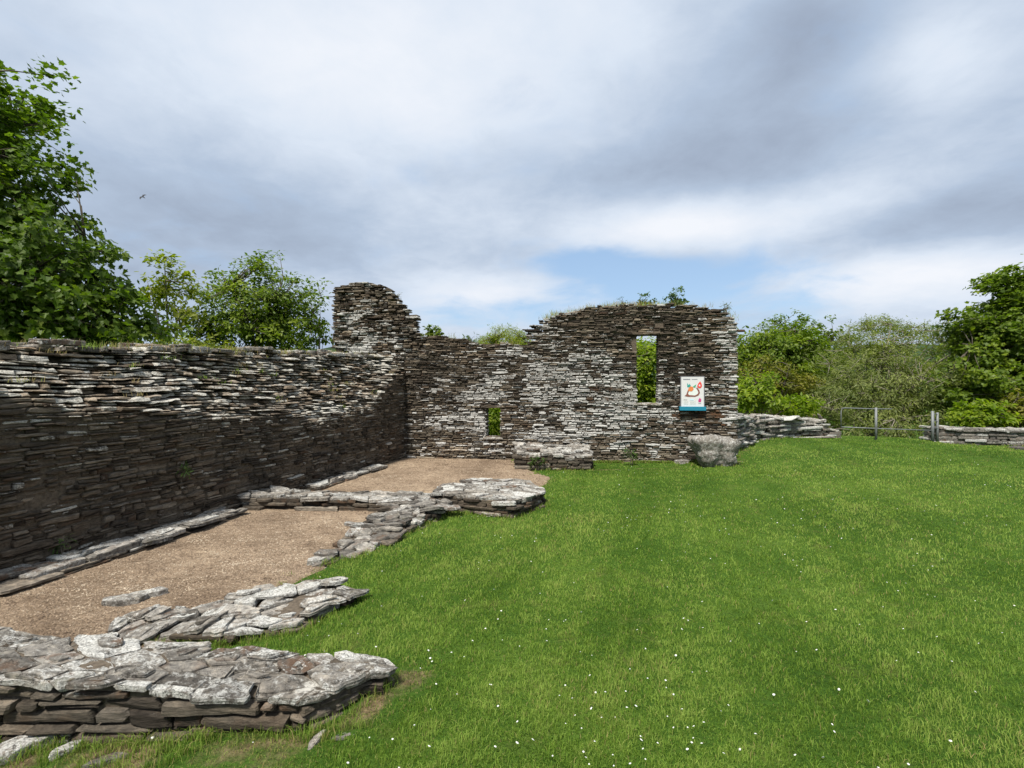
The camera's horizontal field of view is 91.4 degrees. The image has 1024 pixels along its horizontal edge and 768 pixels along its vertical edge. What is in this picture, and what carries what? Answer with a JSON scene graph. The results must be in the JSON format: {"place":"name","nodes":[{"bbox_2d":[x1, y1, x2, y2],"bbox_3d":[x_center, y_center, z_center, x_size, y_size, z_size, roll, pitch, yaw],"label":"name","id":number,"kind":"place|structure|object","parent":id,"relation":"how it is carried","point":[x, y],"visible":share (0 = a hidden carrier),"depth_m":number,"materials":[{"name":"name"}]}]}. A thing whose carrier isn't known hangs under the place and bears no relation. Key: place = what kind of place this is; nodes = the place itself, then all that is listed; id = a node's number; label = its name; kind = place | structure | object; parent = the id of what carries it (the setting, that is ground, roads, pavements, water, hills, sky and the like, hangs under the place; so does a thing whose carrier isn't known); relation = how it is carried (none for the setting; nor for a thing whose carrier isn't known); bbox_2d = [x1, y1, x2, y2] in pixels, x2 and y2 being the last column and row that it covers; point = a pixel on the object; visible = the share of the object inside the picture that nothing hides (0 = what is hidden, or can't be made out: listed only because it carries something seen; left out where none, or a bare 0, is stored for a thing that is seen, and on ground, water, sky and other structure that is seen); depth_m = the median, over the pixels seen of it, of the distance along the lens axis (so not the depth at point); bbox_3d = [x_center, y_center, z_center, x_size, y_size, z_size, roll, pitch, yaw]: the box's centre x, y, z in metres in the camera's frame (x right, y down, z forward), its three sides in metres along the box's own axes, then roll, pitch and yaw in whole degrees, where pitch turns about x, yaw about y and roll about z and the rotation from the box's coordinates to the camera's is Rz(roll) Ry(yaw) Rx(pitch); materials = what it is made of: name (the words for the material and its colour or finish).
{"place":"outdoors","nodes":[
{"label":"outdoors","id":0,"kind":"place"},
{"bbox_2d":[0,458,549,640],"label":"gravel floor","id":1,"kind":"structure","parent":0,"point":[428,463],"depth_m":5.69,"materials":[{"name":"beige gravel"}]},
{"bbox_2d":[101,592,147,606],"bbox_3d":[-3.565,1.987,4.592,0.355,0.090,0.156,0,0,-18],"label":"loose slab","id":2,"kind":"object","parent":1,"relation":"on","point":[128,599],"depth_m":4.56,"materials":[{"name":"grey stone"}]},
{"bbox_2d":[132,586,167,598],"bbox_3d":[-3.430,1.986,4.726,0.304,0.090,0.098,0,0,-30],"label":"loose slab","id":3,"kind":"object","parent":1,"relation":"on","point":[156,591],"depth_m":4.73,"materials":[{"name":"grey stone"}]},
{"bbox_2d":[0,458,547,640],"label":"gravel chips","id":4,"kind":"object","parent":1,"relation":"on","point":[202,572],"visible":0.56,"depth_m":5.47,"materials":[{"name":"beige gravel"}]},
{"bbox_2d":[307,556,324,565],"bbox_3d":[-2.180,1.979,5.575,0.186,0.086,0.145,0,0,0],"label":"loose slab","id":5,"kind":"object","parent":1,"relation":"on","point":[311,561],"depth_m":5.53,"materials":[{"name":"grey stone"}]},
{"bbox_2d":[0,405,1023,767],"bbox_3d":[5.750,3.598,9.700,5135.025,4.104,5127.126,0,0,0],"label":"ground","id":6,"kind":"structure","parent":0,"point":[288,751],"depth_m":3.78,"materials":[{"name":"green plant"}]},
{"bbox_2d":[0,734,40,765],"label":"loose slab","id":7,"kind":"object","parent":6,"relation":"on","point":[8,747],"depth_m":2.60,"materials":[{"name":"grey stone"}]},
{"bbox_2d":[13,735,54,749],"bbox_3d":[-2.580,1.948,2.714,0.316,0.145,0.196,0,0,-22],"label":"loose slab","id":8,"kind":"object","parent":6,"relation":"on","point":[44,737],"depth_m":2.66,"materials":[{"name":"grey stone"}]},
{"bbox_2d":[48,740,80,761],"bbox_3d":[-2.346,1.939,2.628,0.143,0.076,0.091,0,0,-45],"label":"loose slab","id":9,"kind":"object","parent":6,"relation":"on","point":[60,749],"depth_m":2.61,"materials":[{"name":"grey stone"}]},
{"bbox_2d":[0,55,193,346],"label":"sycamore tree","id":10,"kind":"object","parent":6,"relation":"on","point":[37,291],"visible":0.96,"depth_m":9.81,"materials":[{"name":"green plant"}]},
{"bbox_2d":[81,752,128,767],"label":"loose slab","id":11,"kind":"object","parent":6,"relation":"on","point":[110,757],"depth_m":2.53,"materials":[{"name":"grey stone"}]},
{"bbox_2d":[0,506,247,594],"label":"stone footing","id":12,"kind":"object","parent":6,"relation":"on","point":[21,576],"visible":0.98,"depth_m":5.64,"materials":[{"name":"stone"}]},
{"bbox_2d":[134,249,217,343],"bbox_3d":[-9.436,-0.786,13.695,2.661,5.884,2.336,0,0,0],"label":"ash sapling","id":13,"kind":"object","parent":6,"relation":"on","point":[163,289],"visible":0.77,"depth_m":13.79,"materials":[{"name":"green plant"}]},
{"bbox_2d":[0,626,397,742],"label":"wall","id":14,"kind":"structure","parent":6,"relation":"on","point":[104,686],"depth_m":2.74,"materials":[{"name":"stone"}]},
{"bbox_2d":[0,339,405,568],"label":"ruined wall","id":15,"kind":"structure","parent":6,"relation":"on","point":[91,455],"depth_m":6.94,"materials":[{"name":"stone"}]},
{"bbox_2d":[48,534,75,554],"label":"wall plant","id":16,"kind":"object","parent":15,"relation":"attached to","point":[62,547],"depth_m":5.51,"materials":[{"name":"green plant"}]},
{"bbox_2d":[176,461,193,488],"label":"wall plant","id":17,"kind":"object","parent":15,"relation":"on","point":[183,471],"depth_m":6.99,"materials":[{"name":"green plant"}]},
{"bbox_2d":[142,335,235,348],"bbox_3d":[-7.991,-0.471,12.243,2.493,1.461,1.307,0,0,-36],"label":"bramble bush","id":18,"kind":"object","parent":15,"relation":"on","point":[199,343],"visible":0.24,"depth_m":12.25,"materials":[{"name":"green plant"}]},
{"bbox_2d":[4,299,738,406],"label":"wall top grass","id":19,"kind":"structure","parent":15,"relation":"on","point":[286,353],"depth_m":8.97,"materials":[{"name":"green plant"}]},
{"bbox_2d":[74,576,369,646],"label":"wall","id":20,"kind":"structure","parent":6,"relation":"on","point":[260,609],"depth_m":3.96,"materials":[{"name":"stone"}]},
{"bbox_2d":[178,249,329,350],"bbox_3d":[-7.830,-1.016,15.333,4.149,6.366,3.539,0,0,-38],"label":"round bush","id":21,"kind":"object","parent":6,"relation":"on","point":[269,324],"visible":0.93,"depth_m":14.95,"materials":[{"name":"green plant"}]},
{"bbox_2d":[307,729,326,749],"bbox_3d":[-1.025,1.886,2.612,0.057,0.098,0.139,0,0,17],"label":"loose slab","id":22,"kind":"object","parent":6,"relation":"on","point":[314,740],"depth_m":2.60,"materials":[{"name":"grey stone"}]},
{"bbox_2d":[302,276,333,348],"bbox_3d":[-6.113,-0.666,16.004,1.087,5.634,1.244,0,0,0],"label":"hazel bush","id":23,"kind":"object","parent":6,"relation":"on","point":[317,342],"visible":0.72,"depth_m":16.01,"materials":[{"name":"green plant"}]},
{"bbox_2d":[235,485,430,511],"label":"wall","id":24,"kind":"structure","parent":6,"relation":"on","point":[273,496],"depth_m":7.97,"materials":[{"name":"stone"}]},
{"bbox_2d":[330,732,353,739],"bbox_3d":[-0.881,1.874,2.638,0.162,0.055,0.064,0,0,-15],"label":"loose slab","id":25,"kind":"object","parent":6,"relation":"on","point":[338,737],"depth_m":2.63,"materials":[{"name":"grey stone"}]},
{"bbox_2d":[303,464,387,490],"bbox_3d":[-3.475,1.988,10.669,0.461,0.225,2.618,0,0,15],"label":"stone footing","id":26,"kind":"object","parent":6,"relation":"on","point":[329,482],"visible":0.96,"depth_m":10.23,"materials":[{"name":"stone"}]},
{"bbox_2d":[312,494,460,566],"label":"wall","id":27,"kind":"structure","parent":6,"relation":"on","point":[394,522],"depth_m":6.49,"materials":[{"name":"stone"}]},
{"bbox_2d":[426,478,545,518],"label":"stone block","id":28,"kind":"structure","parent":6,"relation":"on","point":[489,497],"depth_m":7.72,"materials":[{"name":"stone"}]},
{"bbox_2d":[488,408,500,435],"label":"elder bush","id":29,"kind":"object","parent":6,"relation":"on","point":[494,427],"visible":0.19,"depth_m":15.84,"materials":[{"name":"green plant"}]},
{"bbox_2d":[474,323,534,345],"bbox_3d":[-0.266,0.461,19.050,2.704,5.585,2.152,0,0,0],"label":"gorse bush","id":30,"kind":"object","parent":6,"relation":"on","point":[495,338],"visible":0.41,"depth_m":18.70,"materials":[{"name":"green plant"}]},
{"bbox_2d":[329,282,744,461],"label":"gable wall","id":31,"kind":"structure","parent":6,"relation":"on","point":[568,378],"depth_m":13.00,"materials":[{"name":"stone"}]},
{"bbox_2d":[421,324,433,336],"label":"wall plant","id":32,"kind":"object","parent":31,"relation":"on","point":[429,328],"depth_m":13.86,"materials":[{"name":"green plant"}]},
{"bbox_2d":[429,325,443,335],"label":"wall plant","id":33,"kind":"object","parent":31,"relation":"on","point":[438,330],"depth_m":13.86,"materials":[{"name":"green plant"}]},
{"bbox_2d":[461,333,479,341],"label":"wall plant","id":34,"kind":"object","parent":31,"relation":"on","point":[467,336],"depth_m":13.80,"materials":[{"name":"green plant"}]},
{"bbox_2d":[637,292,656,304],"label":"wall plant","id":35,"kind":"object","parent":31,"relation":"on","point":[644,295],"depth_m":13.00,"materials":[{"name":"green plant"}]},
{"bbox_2d":[662,286,689,307],"bbox_3d":[4.237,-2.183,12.881,0.663,0.692,0.502,0,0,0],"label":"wall plant","id":36,"kind":"object","parent":31,"relation":"on","point":[673,296],"depth_m":12.84,"materials":[{"name":"green plant"}]},
{"bbox_2d":[679,376,705,410],"bbox_3d":[4.486,0.230,12.477,0.625,0.848,0.283,0,0,9],"label":"information board","id":37,"kind":"object","parent":31,"relation":"attached to","point":[692,393],"visible":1,"depth_m":12.40,"materials":[{"name":"white plastic"}]},
{"bbox_2d":[720,302,730,315],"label":"wall plant","id":38,"kind":"object","parent":31,"relation":"on","point":[727,308],"depth_m":12.57,"materials":[{"name":"green plant"}]},
{"bbox_2d":[527,455,546,470],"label":"wall plant","id":39,"kind":"object","parent":6,"relation":"on","point":[534,460],"depth_m":11.60,"materials":[{"name":"green plant"}]},
{"bbox_2d":[512,441,593,469],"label":"stone plinth","id":40,"kind":"structure","parent":6,"relation":"on","point":[576,456],"depth_m":11.72,"materials":[{"name":"stone"}]},
{"bbox_2d":[152,450,1014,767],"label":"daisies","id":41,"kind":"object","parent":6,"relation":"on","point":[676,654],"visible":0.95,"depth_m":2.75,"materials":[{"name":"white plant"}]},
{"bbox_2d":[621,448,637,464],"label":"wall plant","id":42,"kind":"object","parent":6,"relation":"on","point":[633,455],"depth_m":12.20,"materials":[{"name":"green plant"}]},
{"bbox_2d":[637,336,655,402],"bbox_3d":[4.352,0.688,16.479,3.618,4.734,2.389,0,0,0],"label":"elder bush","id":43,"kind":"object","parent":6,"relation":"on","point":[646,387],"visible":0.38,"depth_m":15.99,"materials":[{"name":"green plant"}]},
{"bbox_2d":[674,459,690,463],"bbox_3d":[4.247,1.959,12.430,0.372,0.150,0.264,0,0,-24],"label":"loose slab","id":44,"kind":"object","parent":6,"relation":"on","point":[682,461],"depth_m":12.35,"materials":[{"name":"grey stone"}]},
{"bbox_2d":[686,434,741,466],"bbox_3d":[4.763,1.589,11.777,1.068,0.816,0.849,0,0,0],"label":"boulder","id":45,"kind":"object","parent":6,"relation":"on","point":[710,450],"visible":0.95,"depth_m":11.45,"materials":[{"name":"grey stone"}]},
{"bbox_2d":[737,370,818,414],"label":"hedge tree","id":46,"kind":"object","parent":6,"relation":"on","point":[752,405],"visible":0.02,"depth_m":35.90,"materials":[{"name":"green plant"}]},
{"bbox_2d":[735,367,825,417],"bbox_3d":[9.152,1.225,17.722,4.135,3.675,1.963,0,0,-13],"label":"elder bush","id":47,"kind":"object","parent":6,"relation":"on","point":[752,391],"visible":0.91,"depth_m":17.48,"materials":[{"name":"green plant"}]},
{"bbox_2d":[737,353,825,415],"bbox_3d":[11.037,1.515,20.955,3.583,5.698,2.398,0,0,0],"label":"hawthorn tree","id":48,"kind":"object","parent":6,"relation":"on","point":[798,385],"visible":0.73,"depth_m":20.72,"materials":[{"name":"green plant"}]},
{"bbox_2d":[751,406,819,417],"bbox_3d":[10.212,1.875,18.646,2.912,2.570,1.318,0,0,0],"label":"gorse bush","id":49,"kind":"object","parent":6,"relation":"on","point":[812,414],"visible":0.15,"depth_m":18.52,"materials":[{"name":"plant"}]},
{"bbox_2d":[735,320,839,415],"bbox_3d":[12.948,0.854,24.385,6.270,8.052,4.487,0,0,0],"label":"hedge tree","id":50,"kind":"object","parent":6,"relation":"on","point":[757,345],"visible":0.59,"depth_m":23.45,"materials":[{"name":"green plant"}]},
{"bbox_2d":[735,413,841,448],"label":"wall","id":51,"kind":"structure","parent":6,"relation":"on","point":[752,428],"depth_m":15.78,"materials":[{"name":"grey stone"}]},
{"bbox_2d":[754,308,865,370],"bbox_3d":[16.891,0.227,28.958,6.696,9.265,3.951,0,0,0],"label":"hedge tree","id":52,"kind":"object","parent":6,"relation":"on","point":[829,335],"visible":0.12,"depth_m":28.78,"materials":[{"name":"green plant"}]},
{"bbox_2d":[809,343,926,435],"bbox_3d":[22.475,1.223,33.781,10.871,8.317,7.110,0,0,0],"label":"hedge tree","id":53,"kind":"object","parent":6,"relation":"on","point":[842,390],"visible":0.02,"depth_m":33.65,"materials":[{"name":"green plant"}]},
{"bbox_2d":[799,313,974,438],"bbox_3d":[15.558,0.721,21.219,7.754,7.569,5.896,0,0,0],"label":"willow tree","id":54,"kind":"object","parent":6,"relation":"on","point":[870,393],"visible":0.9,"depth_m":20.38,"materials":[{"name":"green plant"}]},
{"bbox_2d":[840,407,938,441],"bbox_3d":[12.385,1.405,16.254,3.409,1.283,0.295,0,0,-5],"label":"metal railing","id":55,"kind":"object","parent":6,"relation":"on","point":[932,426],"visible":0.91,"depth_m":16.24,"materials":[{"name":"metal"}]},
{"bbox_2d":[831,313,970,384],"bbox_3d":[20.976,0.476,26.593,7.397,8.817,3.013,0,0,14],"label":"willow tree","id":56,"kind":"object","parent":6,"relation":"on","point":[924,327],"visible":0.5,"depth_m":26.60,"materials":[{"name":"green plant"}]},
{"bbox_2d":[901,347,968,426],"bbox_3d":[30.003,1.415,33.294,7.660,7.957,8.249,0,0,44],"label":"hedge tree","id":57,"kind":"object","parent":6,"relation":"on","point":[940,358],"visible":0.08,"depth_m":32.48,"materials":[{"name":"green plant"}]},
{"bbox_2d":[919,425,1023,445],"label":"wall","id":58,"kind":"structure","parent":6,"relation":"on","point":[1009,436],"depth_m":16.42,"materials":[{"name":"grey stone"}]},
{"bbox_2d":[922,254,1023,427],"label":"sycamore tree","id":59,"kind":"object","parent":6,"relation":"on","point":[990,340],"visible":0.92,"depth_m":19.32,"materials":[{"name":"green plant"}]},
{"bbox_2d":[944,398,1023,427],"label":"elder bush","id":60,"kind":"object","parent":6,"relation":"on","point":[987,413],"visible":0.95,"depth_m":17.34,"materials":[{"name":"green plant"}]},
{"bbox_2d":[993,387,1023,427],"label":"elder bush","id":61,"kind":"object","parent":6,"relation":"on","point":[1019,408],"visible":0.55,"depth_m":17.67,"materials":[{"name":"green plant"}]},
{"bbox_2d":[1009,446,1023,449],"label":"loose slab","id":62,"kind":"object","parent":6,"relation":"on","point":[1019,447],"depth_m":15.25,"materials":[{"name":"grey stone"}]},
{"bbox_2d":[0,0,1023,348],"label":"sky","id":63,"kind":"structure","parent":0,"point":[480,163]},
{"bbox_2d":[276,341,955,403],"bbox_3d":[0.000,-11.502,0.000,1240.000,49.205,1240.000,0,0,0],"label":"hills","id":64,"kind":"structure","parent":0,"point":[333,349],"depth_m":208.40,"materials":[{"name":"green plant"}]}
]}

